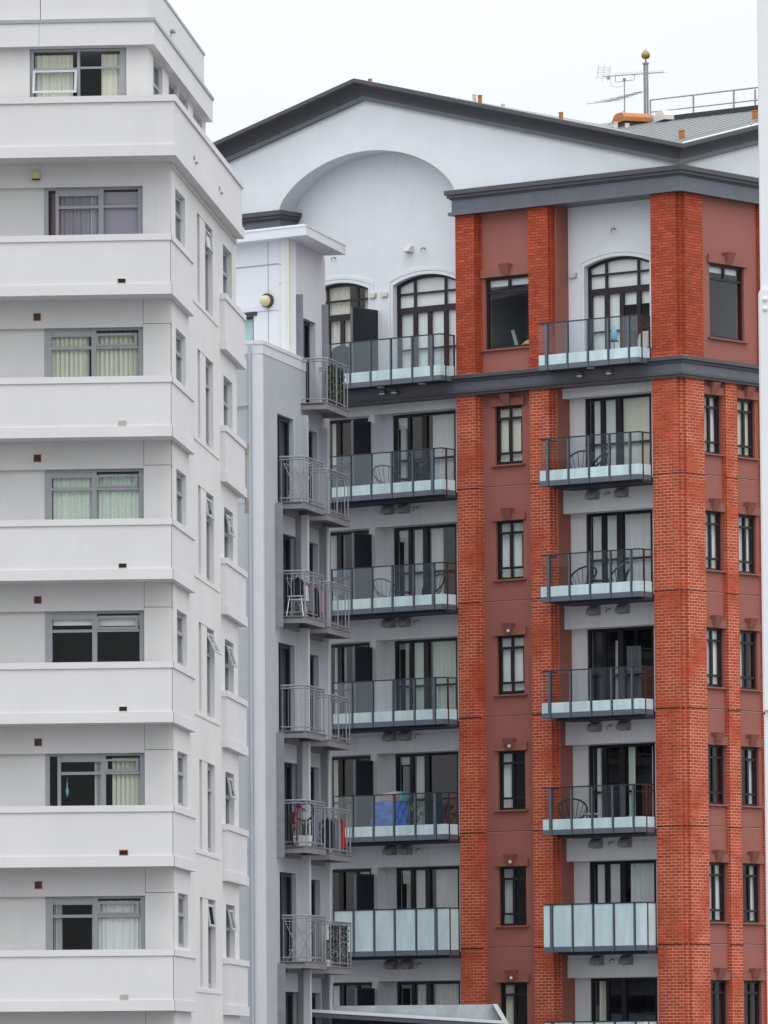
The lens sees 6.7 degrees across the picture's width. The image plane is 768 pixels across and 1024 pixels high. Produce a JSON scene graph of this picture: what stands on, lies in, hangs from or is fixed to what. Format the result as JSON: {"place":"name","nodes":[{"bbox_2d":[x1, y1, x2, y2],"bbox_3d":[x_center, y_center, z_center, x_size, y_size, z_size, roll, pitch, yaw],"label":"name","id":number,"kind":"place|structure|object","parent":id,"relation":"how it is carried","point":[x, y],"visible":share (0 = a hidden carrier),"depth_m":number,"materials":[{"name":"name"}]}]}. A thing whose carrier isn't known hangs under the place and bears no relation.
{"place":"outdoors","nodes":[
{"label":"outdoors","id":0,"kind":"place"},
{"bbox_2d":[380,791,407,800],"bbox_3d":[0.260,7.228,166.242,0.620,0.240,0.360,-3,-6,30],"label":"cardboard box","id":1,"kind":"object","parent":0,"point":[397,798],"visible":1,"depth_m":166.09,"materials":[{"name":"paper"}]},
{"bbox_2d":[168,0,757,142],"label":"sky","id":2,"kind":"structure","parent":0,"point":[263,59],"materials":[{"name":"white"}]},
{"bbox_2d":[213,78,767,1023],"bbox_3d":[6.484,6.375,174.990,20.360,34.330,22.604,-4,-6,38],"label":"brick apartment building","id":3,"kind":"structure","parent":0,"point":[509,688],"depth_m":164.20,"materials":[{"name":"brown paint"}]},
{"bbox_2d":[332,345,348,373],"bbox_3d":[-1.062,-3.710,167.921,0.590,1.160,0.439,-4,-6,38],"label":"covered barbecue","id":4,"kind":"object","parent":3,"relation":"on","point":[340,353],"visible":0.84,"depth_m":167.72,"materials":[{"name":"grey fabric"}]},
{"bbox_2d":[325,283,367,351],"bbox_3d":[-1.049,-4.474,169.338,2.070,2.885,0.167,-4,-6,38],"label":"arched window","id":5,"kind":"structure","parent":3,"relation":"in","point":[338,300],"depth_m":169.44,"materials":[{"name":"brown metal"}]},
{"bbox_2d":[330,418,367,486],"bbox_3d":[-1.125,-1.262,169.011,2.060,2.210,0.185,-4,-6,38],"label":"balcony door","id":6,"kind":"structure","parent":3,"relation":"in","point":[338,466],"depth_m":168.99,"materials":[{"name":"black glass"}]},
{"bbox_2d":[330,530,368,600],"bbox_3d":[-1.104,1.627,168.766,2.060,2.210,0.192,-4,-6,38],"label":"balcony door","id":7,"kind":"structure","parent":3,"relation":"in","point":[337,538],"depth_m":168.78,"materials":[{"name":"black glass"}]},
{"bbox_2d":[331,643,369,713],"bbox_3d":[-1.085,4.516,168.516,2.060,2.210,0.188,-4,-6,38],"label":"balcony door","id":8,"kind":"structure","parent":3,"relation":"in","point":[340,689],"depth_m":168.50,"materials":[{"name":"black glass"}]},
{"bbox_2d":[332,756,369,826],"bbox_3d":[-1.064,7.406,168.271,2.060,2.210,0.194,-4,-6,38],"label":"balcony door","id":9,"kind":"structure","parent":3,"relation":"in","point":[339,762],"depth_m":168.25,"materials":[{"name":"black glass"}]},
{"bbox_2d":[332,869,370,909],"bbox_3d":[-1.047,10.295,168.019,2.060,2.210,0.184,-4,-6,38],"label":"balcony door","id":10,"kind":"structure","parent":3,"relation":"in","point":[357,871],"depth_m":167.96,"materials":[{"name":"black glass"}]},
{"bbox_2d":[333,982,371,1005],"bbox_3d":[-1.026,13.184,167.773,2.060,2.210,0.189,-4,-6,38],"label":"balcony door","id":11,"kind":"structure","parent":3,"relation":"in","point":[340,989],"depth_m":167.80,"materials":[{"name":"black glass"}]},
{"bbox_2d":[374,578,398,597],"bbox_3d":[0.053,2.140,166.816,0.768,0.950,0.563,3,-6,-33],"label":"string chair","id":12,"kind":"object","parent":3,"relation":"on","point":[377,592],"visible":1,"depth_m":166.95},
{"bbox_2d":[373,465,400,483],"bbox_3d":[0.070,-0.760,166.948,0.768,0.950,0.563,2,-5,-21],"label":"string chair","id":13,"kind":"object","parent":3,"relation":"on","point":[376,478],"visible":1,"depth_m":167.09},
{"bbox_2d":[370,801,408,825],"bbox_3d":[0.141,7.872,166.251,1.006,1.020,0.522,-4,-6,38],"label":"tarpaulin pile","id":14,"kind":"object","parent":3,"relation":"on","point":[383,813],"visible":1,"depth_m":166.06,"materials":[{"name":"blue plastic"}]},
{"bbox_2d":[393,410,455,482],"bbox_3d":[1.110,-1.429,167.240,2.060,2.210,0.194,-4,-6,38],"label":"balcony door","id":15,"kind":"structure","parent":3,"relation":"in","point":[444,426],"depth_m":167.18,"materials":[{"name":"black glass"}]},
{"bbox_2d":[394,524,456,595],"bbox_3d":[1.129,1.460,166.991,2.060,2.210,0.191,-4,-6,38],"label":"balcony door","id":16,"kind":"structure","parent":3,"relation":"in","point":[422,572],"depth_m":167.18,"materials":[{"name":"black glass"}]},
{"bbox_2d":[397,274,455,374],"bbox_3d":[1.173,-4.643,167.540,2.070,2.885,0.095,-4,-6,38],"label":"arched window","id":17,"kind":"structure","parent":3,"relation":"in","point":[428,305],"depth_m":167.68,"materials":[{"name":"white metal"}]},
{"bbox_2d":[395,637,457,710],"bbox_3d":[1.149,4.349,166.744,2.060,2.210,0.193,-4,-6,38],"label":"balcony door","id":18,"kind":"structure","parent":3,"relation":"in","point":[445,659],"depth_m":166.74,"materials":[{"name":"black glass"}]},
{"bbox_2d":[396,752,458,824],"bbox_3d":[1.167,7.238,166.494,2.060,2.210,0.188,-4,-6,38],"label":"balcony door","id":19,"kind":"structure","parent":3,"relation":"in","point":[423,759],"depth_m":166.78,"materials":[{"name":"black glass"}]},
{"bbox_2d":[397,866,459,920],"bbox_3d":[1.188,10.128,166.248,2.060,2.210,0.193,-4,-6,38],"label":"balcony door","id":20,"kind":"structure","parent":3,"relation":"in","point":[447,877],"depth_m":166.25,"materials":[{"name":"black glass"}]},
{"bbox_2d":[397,981,459,1004],"bbox_3d":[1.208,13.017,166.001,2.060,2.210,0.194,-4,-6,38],"label":"balcony door","id":21,"kind":"structure","parent":3,"relation":"in","point":[446,992],"depth_m":166.01,"materials":[{"name":"clear glass"}]},
{"bbox_2d":[421,573,445,594],"bbox_3d":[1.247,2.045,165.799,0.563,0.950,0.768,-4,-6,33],"label":"string chair","id":22,"kind":"object","parent":3,"relation":"on","point":[440,586],"visible":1,"depth_m":165.69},
{"bbox_2d":[487,275,528,349],"bbox_3d":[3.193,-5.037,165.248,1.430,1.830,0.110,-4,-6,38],"label":"window","id":23,"kind":"structure","parent":3,"relation":"in","point":[508,281],"depth_m":165.48,"materials":[{"name":"black glass"}]},
{"bbox_2d":[497,405,522,464],"bbox_3d":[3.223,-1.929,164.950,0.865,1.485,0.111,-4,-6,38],"label":"window","id":24,"kind":"structure","parent":3,"relation":"in","point":[509,427],"depth_m":165.00,"materials":[{"name":"black glass"}]},
{"bbox_2d":[497,520,523,579],"bbox_3d":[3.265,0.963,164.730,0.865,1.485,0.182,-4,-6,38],"label":"window","id":25,"kind":"structure","parent":3,"relation":"in","point":[510,541],"depth_m":164.79,"materials":[{"name":"black glass"}]},
{"bbox_2d":[498,635,524,694],"bbox_3d":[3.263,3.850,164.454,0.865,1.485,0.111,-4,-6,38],"label":"window","id":26,"kind":"structure","parent":3,"relation":"in","point":[511,656],"depth_m":164.51,"materials":[{"name":"black glass"}]},
{"bbox_2d":[499,750,525,809],"bbox_3d":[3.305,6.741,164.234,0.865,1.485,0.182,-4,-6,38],"label":"window","id":27,"kind":"structure","parent":3,"relation":"in","point":[507,768],"depth_m":164.39,"materials":[{"name":"black glass"}]},
{"bbox_2d":[500,866,526,925],"bbox_3d":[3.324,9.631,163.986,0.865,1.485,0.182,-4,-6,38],"label":"window","id":28,"kind":"structure","parent":3,"relation":"in","point":[508,878],"depth_m":164.15,"materials":[{"name":"black glass"}]},
{"bbox_2d":[501,982,526,1023],"bbox_3d":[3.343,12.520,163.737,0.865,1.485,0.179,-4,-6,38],"label":"window","id":29,"kind":"structure","parent":3,"relation":"in","point":[509,1004],"depth_m":163.91,"materials":[{"name":"black glass"}]},
{"bbox_2d":[557,798,587,818],"bbox_3d":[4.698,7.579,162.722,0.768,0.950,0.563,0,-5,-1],"label":"string chair","id":30,"kind":"object","parent":3,"relation":"on","point":[563,816],"visible":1,"depth_m":162.83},
{"bbox_2d":[571,565,596,584],"bbox_3d":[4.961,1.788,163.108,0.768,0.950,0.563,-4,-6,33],"label":"string chair","id":31,"kind":"object","parent":3,"relation":"on","point":[575,571],"visible":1,"depth_m":163.32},
{"bbox_2d":[608,561,629,582],"bbox_3d":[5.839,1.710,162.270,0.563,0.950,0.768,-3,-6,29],"label":"string chair","id":32,"kind":"object","parent":3,"relation":"on","point":[626,573],"visible":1,"depth_m":162.12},
{"bbox_2d":[588,256,649,350],"bbox_3d":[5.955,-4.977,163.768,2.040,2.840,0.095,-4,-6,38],"label":"arched window","id":33,"kind":"structure","parent":3,"relation":"in","point":[617,282],"depth_m":163.95,"materials":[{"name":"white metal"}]},
{"bbox_2d":[586,393,651,465],"bbox_3d":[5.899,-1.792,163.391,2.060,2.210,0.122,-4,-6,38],"label":"balcony door","id":34,"kind":"structure","parent":3,"relation":"in","point":[637,408],"depth_m":163.35,"materials":[{"name":"black glass"}]},
{"bbox_2d":[587,509,652,583],"bbox_3d":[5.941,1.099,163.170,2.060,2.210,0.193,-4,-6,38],"label":"balcony door","id":35,"kind":"structure","parent":3,"relation":"in","point":[638,527],"depth_m":163.15,"materials":[{"name":"black glass"}]},
{"bbox_2d":[588,626,654,710],"bbox_3d":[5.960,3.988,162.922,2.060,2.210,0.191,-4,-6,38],"label":"balcony door","id":36,"kind":"structure","parent":3,"relation":"in","point":[633,652],"depth_m":162.87,"materials":[{"name":"black glass"}]},
{"bbox_2d":[589,743,655,817],"bbox_3d":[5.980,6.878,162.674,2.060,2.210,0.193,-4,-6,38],"label":"balcony door","id":37,"kind":"structure","parent":3,"relation":"in","point":[622,791],"depth_m":162.68,"materials":[{"name":"clear glass"}]},
{"bbox_2d":[590,860,656,913],"bbox_3d":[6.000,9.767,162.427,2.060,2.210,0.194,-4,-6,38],"label":"balcony door","id":38,"kind":"structure","parent":3,"relation":"in","point":[643,872],"depth_m":162.40,"materials":[{"name":"clear glass"}]},
{"bbox_2d":[591,977,657,1021],"bbox_3d":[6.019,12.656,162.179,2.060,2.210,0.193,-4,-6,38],"label":"balcony door","id":39,"kind":"structure","parent":3,"relation":"in","point":[605,983],"depth_m":162.48,"materials":[{"name":"clear glass"}]},
{"bbox_2d":[587,65,665,124],"bbox_3d":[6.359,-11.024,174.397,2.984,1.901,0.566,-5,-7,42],"label":"television antenna","id":40,"kind":"object","parent":3,"relation":"on","point":[617,98],"visible":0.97,"depth_m":174.32,"materials":[{"name":"metal"}]},
{"bbox_2d":[628,765,651,816],"bbox_3d":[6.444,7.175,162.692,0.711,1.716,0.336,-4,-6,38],"label":"clothes trolley","id":41,"kind":"object","parent":3,"relation":"in","point":[650,771],"visible":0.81,"depth_m":162.67,"materials":[{"name":"black metal"}]},
{"bbox_2d":[638,331,651,349],"bbox_3d":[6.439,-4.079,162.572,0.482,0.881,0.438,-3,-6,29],"label":"plastic chair","id":42,"kind":"object","parent":3,"relation":"on","point":[645,339],"visible":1,"depth_m":162.77,"materials":[{"name":"white plastic"}]},
{"bbox_2d":[641,49,649,113],"bbox_3d":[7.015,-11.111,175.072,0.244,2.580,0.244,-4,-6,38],"label":"flagpole","id":43,"kind":"object","parent":3,"relation":"on","point":[645,54],"visible":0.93,"depth_m":175.07,"materials":[{"name":"paint"}]},
{"bbox_2d":[704,395,718,453],"bbox_3d":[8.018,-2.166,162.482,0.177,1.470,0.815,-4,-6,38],"label":"window","id":44,"kind":"structure","parent":3,"relation":"in","point":[709,429],"depth_m":162.68,"materials":[{"name":"black glass"}]},
{"bbox_2d":[705,511,720,570],"bbox_3d":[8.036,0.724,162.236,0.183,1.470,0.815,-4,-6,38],"label":"window","id":45,"kind":"structure","parent":3,"relation":"in","point":[713,548],"depth_m":162.44,"materials":[{"name":"black glass"}]},
{"bbox_2d":[707,628,721,686],"bbox_3d":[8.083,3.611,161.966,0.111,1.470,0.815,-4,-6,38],"label":"window","id":46,"kind":"structure","parent":3,"relation":"in","point":[713,645],"depth_m":162.16,"materials":[{"name":"black glass"}]},
{"bbox_2d":[708,745,722,804],"bbox_3d":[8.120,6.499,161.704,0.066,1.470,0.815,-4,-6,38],"label":"window","id":47,"kind":"structure","parent":3,"relation":"in","point":[712,757],"depth_m":161.84,"materials":[{"name":"black glass"}]},
{"bbox_2d":[709,862,724,921],"bbox_3d":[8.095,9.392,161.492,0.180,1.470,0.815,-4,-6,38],"label":"window","id":48,"kind":"structure","parent":3,"relation":"in","point":[715,911],"depth_m":161.69,"materials":[{"name":"black glass"}]},
{"bbox_2d":[711,980,725,1023],"bbox_3d":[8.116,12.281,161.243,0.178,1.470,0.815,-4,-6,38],"label":"window","id":49,"kind":"structure","parent":3,"relation":"in","point":[714,992],"depth_m":161.33,"materials":[{"name":"clear glass"}]},
{"bbox_2d":[709,263,741,340],"bbox_3d":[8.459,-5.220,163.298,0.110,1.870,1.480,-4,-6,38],"label":"window","id":50,"kind":"structure","parent":3,"relation":"in","point":[715,268],"depth_m":163.67,"materials":[{"name":"black glass"}]},
{"bbox_2d":[737,399,752,457],"bbox_3d":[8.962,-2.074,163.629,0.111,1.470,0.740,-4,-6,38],"label":"window","id":51,"kind":"structure","parent":3,"relation":"in","point":[744,416],"depth_m":163.67,"materials":[{"name":"clear glass"}]},
{"bbox_2d":[739,515,753,573],"bbox_3d":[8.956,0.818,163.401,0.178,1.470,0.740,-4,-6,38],"label":"window","id":52,"kind":"structure","parent":3,"relation":"in","point":[745,527],"depth_m":163.47,"materials":[{"name":"clear glass"}]},
{"bbox_2d":[740,631,755,689],"bbox_3d":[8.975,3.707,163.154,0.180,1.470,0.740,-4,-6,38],"label":"window","id":53,"kind":"structure","parent":3,"relation":"in","point":[753,678],"depth_m":163.15,"materials":[{"name":"clear glass"}]},
{"bbox_2d":[741,747,756,805],"bbox_3d":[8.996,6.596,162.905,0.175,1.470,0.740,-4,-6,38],"label":"window","id":54,"kind":"structure","parent":3,"relation":"in","point":[747,759],"depth_m":163.03,"materials":[{"name":"clear glass"}]},
{"bbox_2d":[743,864,757,922],"bbox_3d":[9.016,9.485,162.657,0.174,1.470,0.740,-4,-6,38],"label":"window","id":55,"kind":"structure","parent":3,"relation":"in","point":[752,878],"depth_m":162.83,"materials":[{"name":"black glass"}]},
{"bbox_2d":[744,981,758,1023],"bbox_3d":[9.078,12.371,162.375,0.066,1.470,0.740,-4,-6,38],"label":"window","id":56,"kind":"structure","parent":3,"relation":"in","point":[749,992],"depth_m":162.44,"materials":[{"name":"black glass"}]},
{"bbox_2d":[757,0,767,1016],"bbox_3d":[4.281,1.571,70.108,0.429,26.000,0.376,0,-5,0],"label":"steel column","id":57,"kind":"structure","parent":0,"point":[762,29],"depth_m":70.27,"materials":[{"name":"white metal"}]},
{"label":"ground","id":58,"kind":"structure","parent":0,"visible":0},
{"bbox_2d":[0,0,249,1023],"bbox_3d":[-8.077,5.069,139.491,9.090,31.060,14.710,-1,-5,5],"label":"white apartment building","id":59,"kind":"structure","parent":58,"relation":"on","point":[124,452],"depth_m":133.38,"materials":[{"name":"paint"}]},
{"bbox_2d":[30,48,125,96],"bbox_3d":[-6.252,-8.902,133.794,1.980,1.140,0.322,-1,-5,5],"label":"window","id":60,"kind":"structure","parent":59,"relation":"in","point":[52,76],"depth_m":133.88,"materials":[{"name":"grey metal"}]},
{"bbox_2d":[44,187,142,234],"bbox_3d":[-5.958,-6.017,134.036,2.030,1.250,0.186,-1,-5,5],"label":"window","id":61,"kind":"structure","parent":59,"relation":"in","point":[74,211],"depth_m":134.04,"materials":[{"name":"grey metal"}]},
{"bbox_2d":[44,327,142,376],"bbox_3d":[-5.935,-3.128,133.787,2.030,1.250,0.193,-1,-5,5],"label":"window","id":62,"kind":"structure","parent":59,"relation":"in","point":[66,351],"depth_m":133.78,"materials":[{"name":"grey metal"}]},
{"bbox_2d":[45,469,143,519],"bbox_3d":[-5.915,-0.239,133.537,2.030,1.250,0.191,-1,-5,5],"label":"window","id":63,"kind":"structure","parent":59,"relation":"in","point":[77,494],"depth_m":133.55,"materials":[{"name":"grey metal"}]},
{"bbox_2d":[45,611,143,662],"bbox_3d":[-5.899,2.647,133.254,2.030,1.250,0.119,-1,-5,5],"label":"window","id":64,"kind":"structure","parent":59,"relation":"in","point":[72,618],"depth_m":133.26,"materials":[{"name":"grey metal"}]},
{"bbox_2d":[45,753,144,805],"bbox_3d":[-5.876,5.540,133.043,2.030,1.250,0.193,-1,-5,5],"label":"window","id":65,"kind":"structure","parent":59,"relation":"in","point":[128,773],"depth_m":133.03,"materials":[{"name":"grey metal"}]},
{"bbox_2d":[46,896,144,949],"bbox_3d":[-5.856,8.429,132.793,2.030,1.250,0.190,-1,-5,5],"label":"window","id":66,"kind":"structure","parent":59,"relation":"in","point":[115,924],"depth_m":132.80,"materials":[{"name":"grey metal"}]},
{"bbox_2d":[153,61,158,94],"bbox_3d":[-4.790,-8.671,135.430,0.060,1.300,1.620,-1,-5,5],"label":"window","id":67,"kind":"structure","parent":59,"relation":"in","point":[155,68],"depth_m":135.95,"materials":[{"name":"grey metal"}]},
{"bbox_2d":[175,193,181,242],"bbox_3d":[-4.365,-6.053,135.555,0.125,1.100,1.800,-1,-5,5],"label":"window","id":68,"kind":"structure","parent":59,"relation":"in","point":[178,218],"depth_m":136.19,"materials":[{"name":"grey metal"}]},
{"bbox_2d":[176,333,181,382],"bbox_3d":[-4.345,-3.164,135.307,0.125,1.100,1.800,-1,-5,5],"label":"window","id":69,"kind":"structure","parent":59,"relation":"in","point":[178,339],"depth_m":135.95,"materials":[{"name":"grey metal"}]},
{"bbox_2d":[176,472,182,523],"bbox_3d":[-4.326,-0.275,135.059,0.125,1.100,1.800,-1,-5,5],"label":"window","id":70,"kind":"structure","parent":59,"relation":"in","point":[179,494],"depth_m":135.72,"materials":[{"name":"grey metal"}]},
{"bbox_2d":[177,612,182,665],"bbox_3d":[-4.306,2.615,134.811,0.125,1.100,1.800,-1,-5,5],"label":"window","id":71,"kind":"structure","parent":59,"relation":"in","point":[179,617],"depth_m":135.46,"materials":[{"name":"grey metal"}]},
{"bbox_2d":[178,753,183,805],"bbox_3d":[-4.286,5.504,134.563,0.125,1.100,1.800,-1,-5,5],"label":"window","id":72,"kind":"structure","parent":59,"relation":"in","point":[180,757],"depth_m":135.26,"materials":[{"name":"grey metal"}]},
{"bbox_2d":[178,894,184,947],"bbox_3d":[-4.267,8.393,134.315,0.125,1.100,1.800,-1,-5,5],"label":"window","id":73,"kind":"structure","parent":59,"relation":"in","point":[181,915],"depth_m":134.96,"materials":[{"name":"grey metal"}]},
{"bbox_2d":[206,361,209,446],"bbox_3d":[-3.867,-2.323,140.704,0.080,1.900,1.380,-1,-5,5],"label":"window","id":74,"kind":"structure","parent":59,"relation":"in","point":[207,364],"depth_m":141.27,"materials":[{"name":"grey metal"}]},
{"bbox_2d":[205,227,213,312],"bbox_3d":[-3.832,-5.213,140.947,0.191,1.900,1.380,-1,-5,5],"label":"window","id":75,"kind":"structure","parent":59,"relation":"in","point":[208,241],"depth_m":141.44,"materials":[{"name":"grey metal"}]},
{"bbox_2d":[207,764,211,852],"bbox_3d":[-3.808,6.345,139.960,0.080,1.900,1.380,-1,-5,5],"label":"window","id":76,"kind":"structure","parent":59,"relation":"in","point":[208,766],"depth_m":140.54,"materials":[{"name":"grey metal"}]},
{"bbox_2d":[206,495,214,581],"bbox_3d":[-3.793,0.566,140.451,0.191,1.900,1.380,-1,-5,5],"label":"window","id":77,"kind":"structure","parent":59,"relation":"in","point":[209,507],"depth_m":140.96,"materials":[{"name":"grey metal"}]},
{"bbox_2d":[208,900,216,988],"bbox_3d":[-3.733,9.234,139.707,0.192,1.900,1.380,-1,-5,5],"label":"window","id":78,"kind":"structure","parent":59,"relation":"in","point":[211,912],"depth_m":140.17,"materials":[{"name":"grey metal"}]},
{"bbox_2d":[207,630,221,716],"bbox_3d":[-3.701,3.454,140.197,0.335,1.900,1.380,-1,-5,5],"label":"window","id":79,"kind":"structure","parent":59,"relation":"in","point":[210,639],"depth_m":140.72,"materials":[{"name":"grey metal"}]},
{"bbox_2d":[223,250,227,293],"bbox_3d":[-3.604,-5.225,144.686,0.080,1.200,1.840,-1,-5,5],"label":"window","id":80,"kind":"structure","parent":59,"relation":"in","point":[225,276],"depth_m":145.47,"materials":[{"name":"grey metal"}]},
{"bbox_2d":[224,381,227,424],"bbox_3d":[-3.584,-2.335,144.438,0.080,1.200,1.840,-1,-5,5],"label":"window","id":81,"kind":"structure","parent":59,"relation":"in","point":[225,384],"depth_m":145.22,"materials":[{"name":"grey metal"}]},
{"bbox_2d":[224,511,235,557],"bbox_3d":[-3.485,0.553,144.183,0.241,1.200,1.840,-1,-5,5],"label":"window","id":82,"kind":"structure","parent":59,"relation":"in","point":[228,523],"depth_m":144.83,"materials":[{"name":"grey metal"}]},
{"bbox_2d":[225,773,236,823],"bbox_3d":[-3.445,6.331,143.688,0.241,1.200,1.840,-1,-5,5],"label":"window","id":83,"kind":"structure","parent":59,"relation":"in","point":[229,785],"depth_m":144.33,"materials":[{"name":"grey metal"}]},
{"bbox_2d":[225,642,237,690],"bbox_3d":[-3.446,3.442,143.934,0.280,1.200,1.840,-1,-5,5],"label":"window","id":84,"kind":"structure","parent":59,"relation":"in","point":[228,650],"depth_m":144.65,"materials":[{"name":"grey metal"}]},
{"bbox_2d":[226,905,236,957],"bbox_3d":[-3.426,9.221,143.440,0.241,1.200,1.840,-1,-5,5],"label":"window","id":85,"kind":"structure","parent":59,"relation":"in","point":[230,919],"depth_m":144.09,"materials":[{"name":"grey metal"}]},
{"bbox_2d":[236,224,353,1023],"bbox_3d":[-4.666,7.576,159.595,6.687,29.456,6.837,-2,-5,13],"label":"grey apartment building","id":86,"kind":"structure","parent":58,"relation":"on","point":[286,410],"depth_m":158.72,"materials":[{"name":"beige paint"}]},
{"bbox_2d":[245,316,253,340],"bbox_3d":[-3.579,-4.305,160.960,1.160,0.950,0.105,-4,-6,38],"label":"window","id":87,"kind":"structure","parent":86,"relation":"in","point":[249,323],"depth_m":160.82,"materials":[{"name":"glass"}]},
{"bbox_2d":[277,415,289,501],"bbox_3d":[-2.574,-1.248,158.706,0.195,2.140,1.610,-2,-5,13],"label":"balcony door","id":88,"kind":"structure","parent":86,"relation":"in","point":[279,419],"depth_m":159.22,"materials":[{"name":"clear glass"}]},
{"bbox_2d":[278,643,290,730],"bbox_3d":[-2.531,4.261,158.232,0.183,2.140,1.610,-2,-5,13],"label":"balcony door","id":89,"kind":"structure","parent":86,"relation":"in","point":[280,646],"depth_m":158.83,"materials":[{"name":"clear glass"}]},
{"bbox_2d":[280,872,291,960],"bbox_3d":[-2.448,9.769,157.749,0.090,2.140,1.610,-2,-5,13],"label":"balcony door","id":90,"kind":"structure","parent":86,"relation":"in","point":[288,875],"depth_m":158.33,"materials":[{"name":"clear glass"}]},
{"bbox_2d":[283,535,290,615],"bbox_3d":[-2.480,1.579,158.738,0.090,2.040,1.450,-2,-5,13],"label":"balcony door","id":91,"kind":"structure","parent":86,"relation":"in","point":[288,539],"depth_m":159.33,"materials":[{"name":"black glass"}]},
{"bbox_2d":[284,763,291,845],"bbox_3d":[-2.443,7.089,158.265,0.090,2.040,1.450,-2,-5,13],"label":"balcony door","id":92,"kind":"structure","parent":86,"relation":"in","point":[289,766],"depth_m":158.83,"materials":[{"name":"black glass"}]},
{"bbox_2d":[285,992,292,1023],"bbox_3d":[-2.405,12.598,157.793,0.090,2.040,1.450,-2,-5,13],"label":"balcony door","id":93,"kind":"structure","parent":86,"relation":"in","point":[290,994],"depth_m":158.44,"materials":[{"name":"black glass"}]},
{"bbox_2d":[292,575,303,597],"bbox_3d":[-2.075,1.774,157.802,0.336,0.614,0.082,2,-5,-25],"label":"hanging garment","id":94,"kind":"object","parent":86,"relation":"hanging from","point":[296,586],"visible":1,"depth_m":157.80,"materials":[{"name":"black fabric"}]},
{"bbox_2d":[283,463,314,502],"bbox_3d":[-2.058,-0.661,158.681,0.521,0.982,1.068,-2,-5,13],"label":"clothes horse","id":95,"kind":"object","parent":86,"relation":"on","point":[300,480],"visible":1,"depth_m":158.65},
{"bbox_2d":[285,921,313,960],"bbox_3d":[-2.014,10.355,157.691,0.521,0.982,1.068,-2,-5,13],"label":"clothes horse","id":96,"kind":"object","parent":86,"relation":"on","point":[300,933],"visible":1,"depth_m":157.66},
{"bbox_2d":[289,801,313,845],"bbox_3d":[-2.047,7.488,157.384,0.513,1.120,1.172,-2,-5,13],"label":"bicycle","id":97,"kind":"object","parent":86,"relation":"on","point":[292,819],"visible":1,"depth_m":157.12,"materials":[{"name":"black metal"}]},
{"bbox_2d":[298,816,311,845],"bbox_3d":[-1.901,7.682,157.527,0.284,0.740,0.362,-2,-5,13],"label":"potted plant","id":98,"kind":"object","parent":86,"relation":"on","point":[309,838],"visible":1,"depth_m":157.43,"materials":[{"name":"green plant"}]},
{"bbox_2d":[303,320,309,402],"bbox_3d":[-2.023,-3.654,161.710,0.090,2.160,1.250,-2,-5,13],"label":"balcony door","id":99,"kind":"structure","parent":86,"relation":"in","point":[306,326],"depth_m":162.20,"materials":[{"name":"black glass"}]},
{"bbox_2d":[299,578,314,610],"bbox_3d":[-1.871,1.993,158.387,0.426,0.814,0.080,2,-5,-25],"label":"hanging garment","id":100,"kind":"object","parent":86,"relation":"hanging from","point":[309,603],"visible":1,"depth_m":158.40,"materials":[{"name":"grey fabric"}]},
{"bbox_2d":[309,432,311,502],"bbox_3d":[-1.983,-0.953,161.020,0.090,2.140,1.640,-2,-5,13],"label":"balcony door","id":101,"kind":"structure","parent":86,"relation":"in","point":[310,434],"depth_m":161.72,"materials":[{"name":"black glass"}]},
{"bbox_2d":[309,543,312,583],"bbox_3d":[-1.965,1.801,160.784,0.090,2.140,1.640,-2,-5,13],"label":"balcony door","id":102,"kind":"structure","parent":86,"relation":"in","point":[310,545],"depth_m":161.53,"materials":[{"name":"black glass"}]},
{"bbox_2d":[310,655,313,731],"bbox_3d":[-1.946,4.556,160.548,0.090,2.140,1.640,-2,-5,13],"label":"balcony door","id":103,"kind":"structure","parent":86,"relation":"in","point":[311,657],"depth_m":161.25,"materials":[{"name":"black glass"}]},
{"bbox_2d":[310,767,313,845],"bbox_3d":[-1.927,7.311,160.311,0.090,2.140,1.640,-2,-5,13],"label":"balcony door","id":104,"kind":"structure","parent":86,"relation":"in","point":[312,769],"depth_m":161.02,"materials":[{"name":"black glass"}]},
{"bbox_2d":[306,583,319,616],"bbox_3d":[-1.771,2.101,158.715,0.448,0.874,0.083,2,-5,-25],"label":"hanging garment","id":105,"kind":"object","parent":86,"relation":"hanging from","point":[317,605],"visible":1,"depth_m":158.77,"materials":[{"name":"black fabric"}]},
{"bbox_2d":[311,880,314,960],"bbox_3d":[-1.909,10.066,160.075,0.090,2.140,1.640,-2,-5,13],"label":"balcony door","id":106,"kind":"structure","parent":86,"relation":"in","point":[312,881],"depth_m":160.82,"materials":[{"name":"black glass"}]},
{"bbox_2d":[318,813,334,847],"bbox_3d":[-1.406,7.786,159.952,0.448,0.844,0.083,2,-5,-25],"label":"hanging garment","id":107,"kind":"object","parent":86,"relation":"hanging from","point":[332,843],"visible":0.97,"depth_m":159.97,"materials":[{"name":"black fabric"}]},
{"bbox_2d":[325,364,345,406],"bbox_3d":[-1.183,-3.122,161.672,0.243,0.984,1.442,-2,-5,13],"label":"leaf screen","id":108,"kind":"object","parent":86,"relation":"attached to","point":[330,382],"visible":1,"depth_m":161.28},
{"bbox_2d":[330,812,341,848],"bbox_3d":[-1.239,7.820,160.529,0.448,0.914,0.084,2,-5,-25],"label":"hanging garment","id":109,"kind":"object","parent":86,"relation":"hanging from","point":[333,818],"visible":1,"depth_m":160.56,"materials":[{"name":"grey fabric"}]},
{"bbox_2d":[328,925,349,962],"bbox_3d":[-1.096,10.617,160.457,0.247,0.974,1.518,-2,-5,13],"label":"leaf screen","id":110,"kind":"object","parent":86,"relation":"attached to","point":[335,952],"visible":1,"depth_m":160.12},
{"bbox_2d":[312,1004,508,1023],"bbox_3d":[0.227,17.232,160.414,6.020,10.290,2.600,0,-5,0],"label":"annex","id":111,"kind":"object","parent":58,"relation":"on","point":[438,1014],"visible":0.78,"depth_m":161.97,"materials":[{"name":"metal"}]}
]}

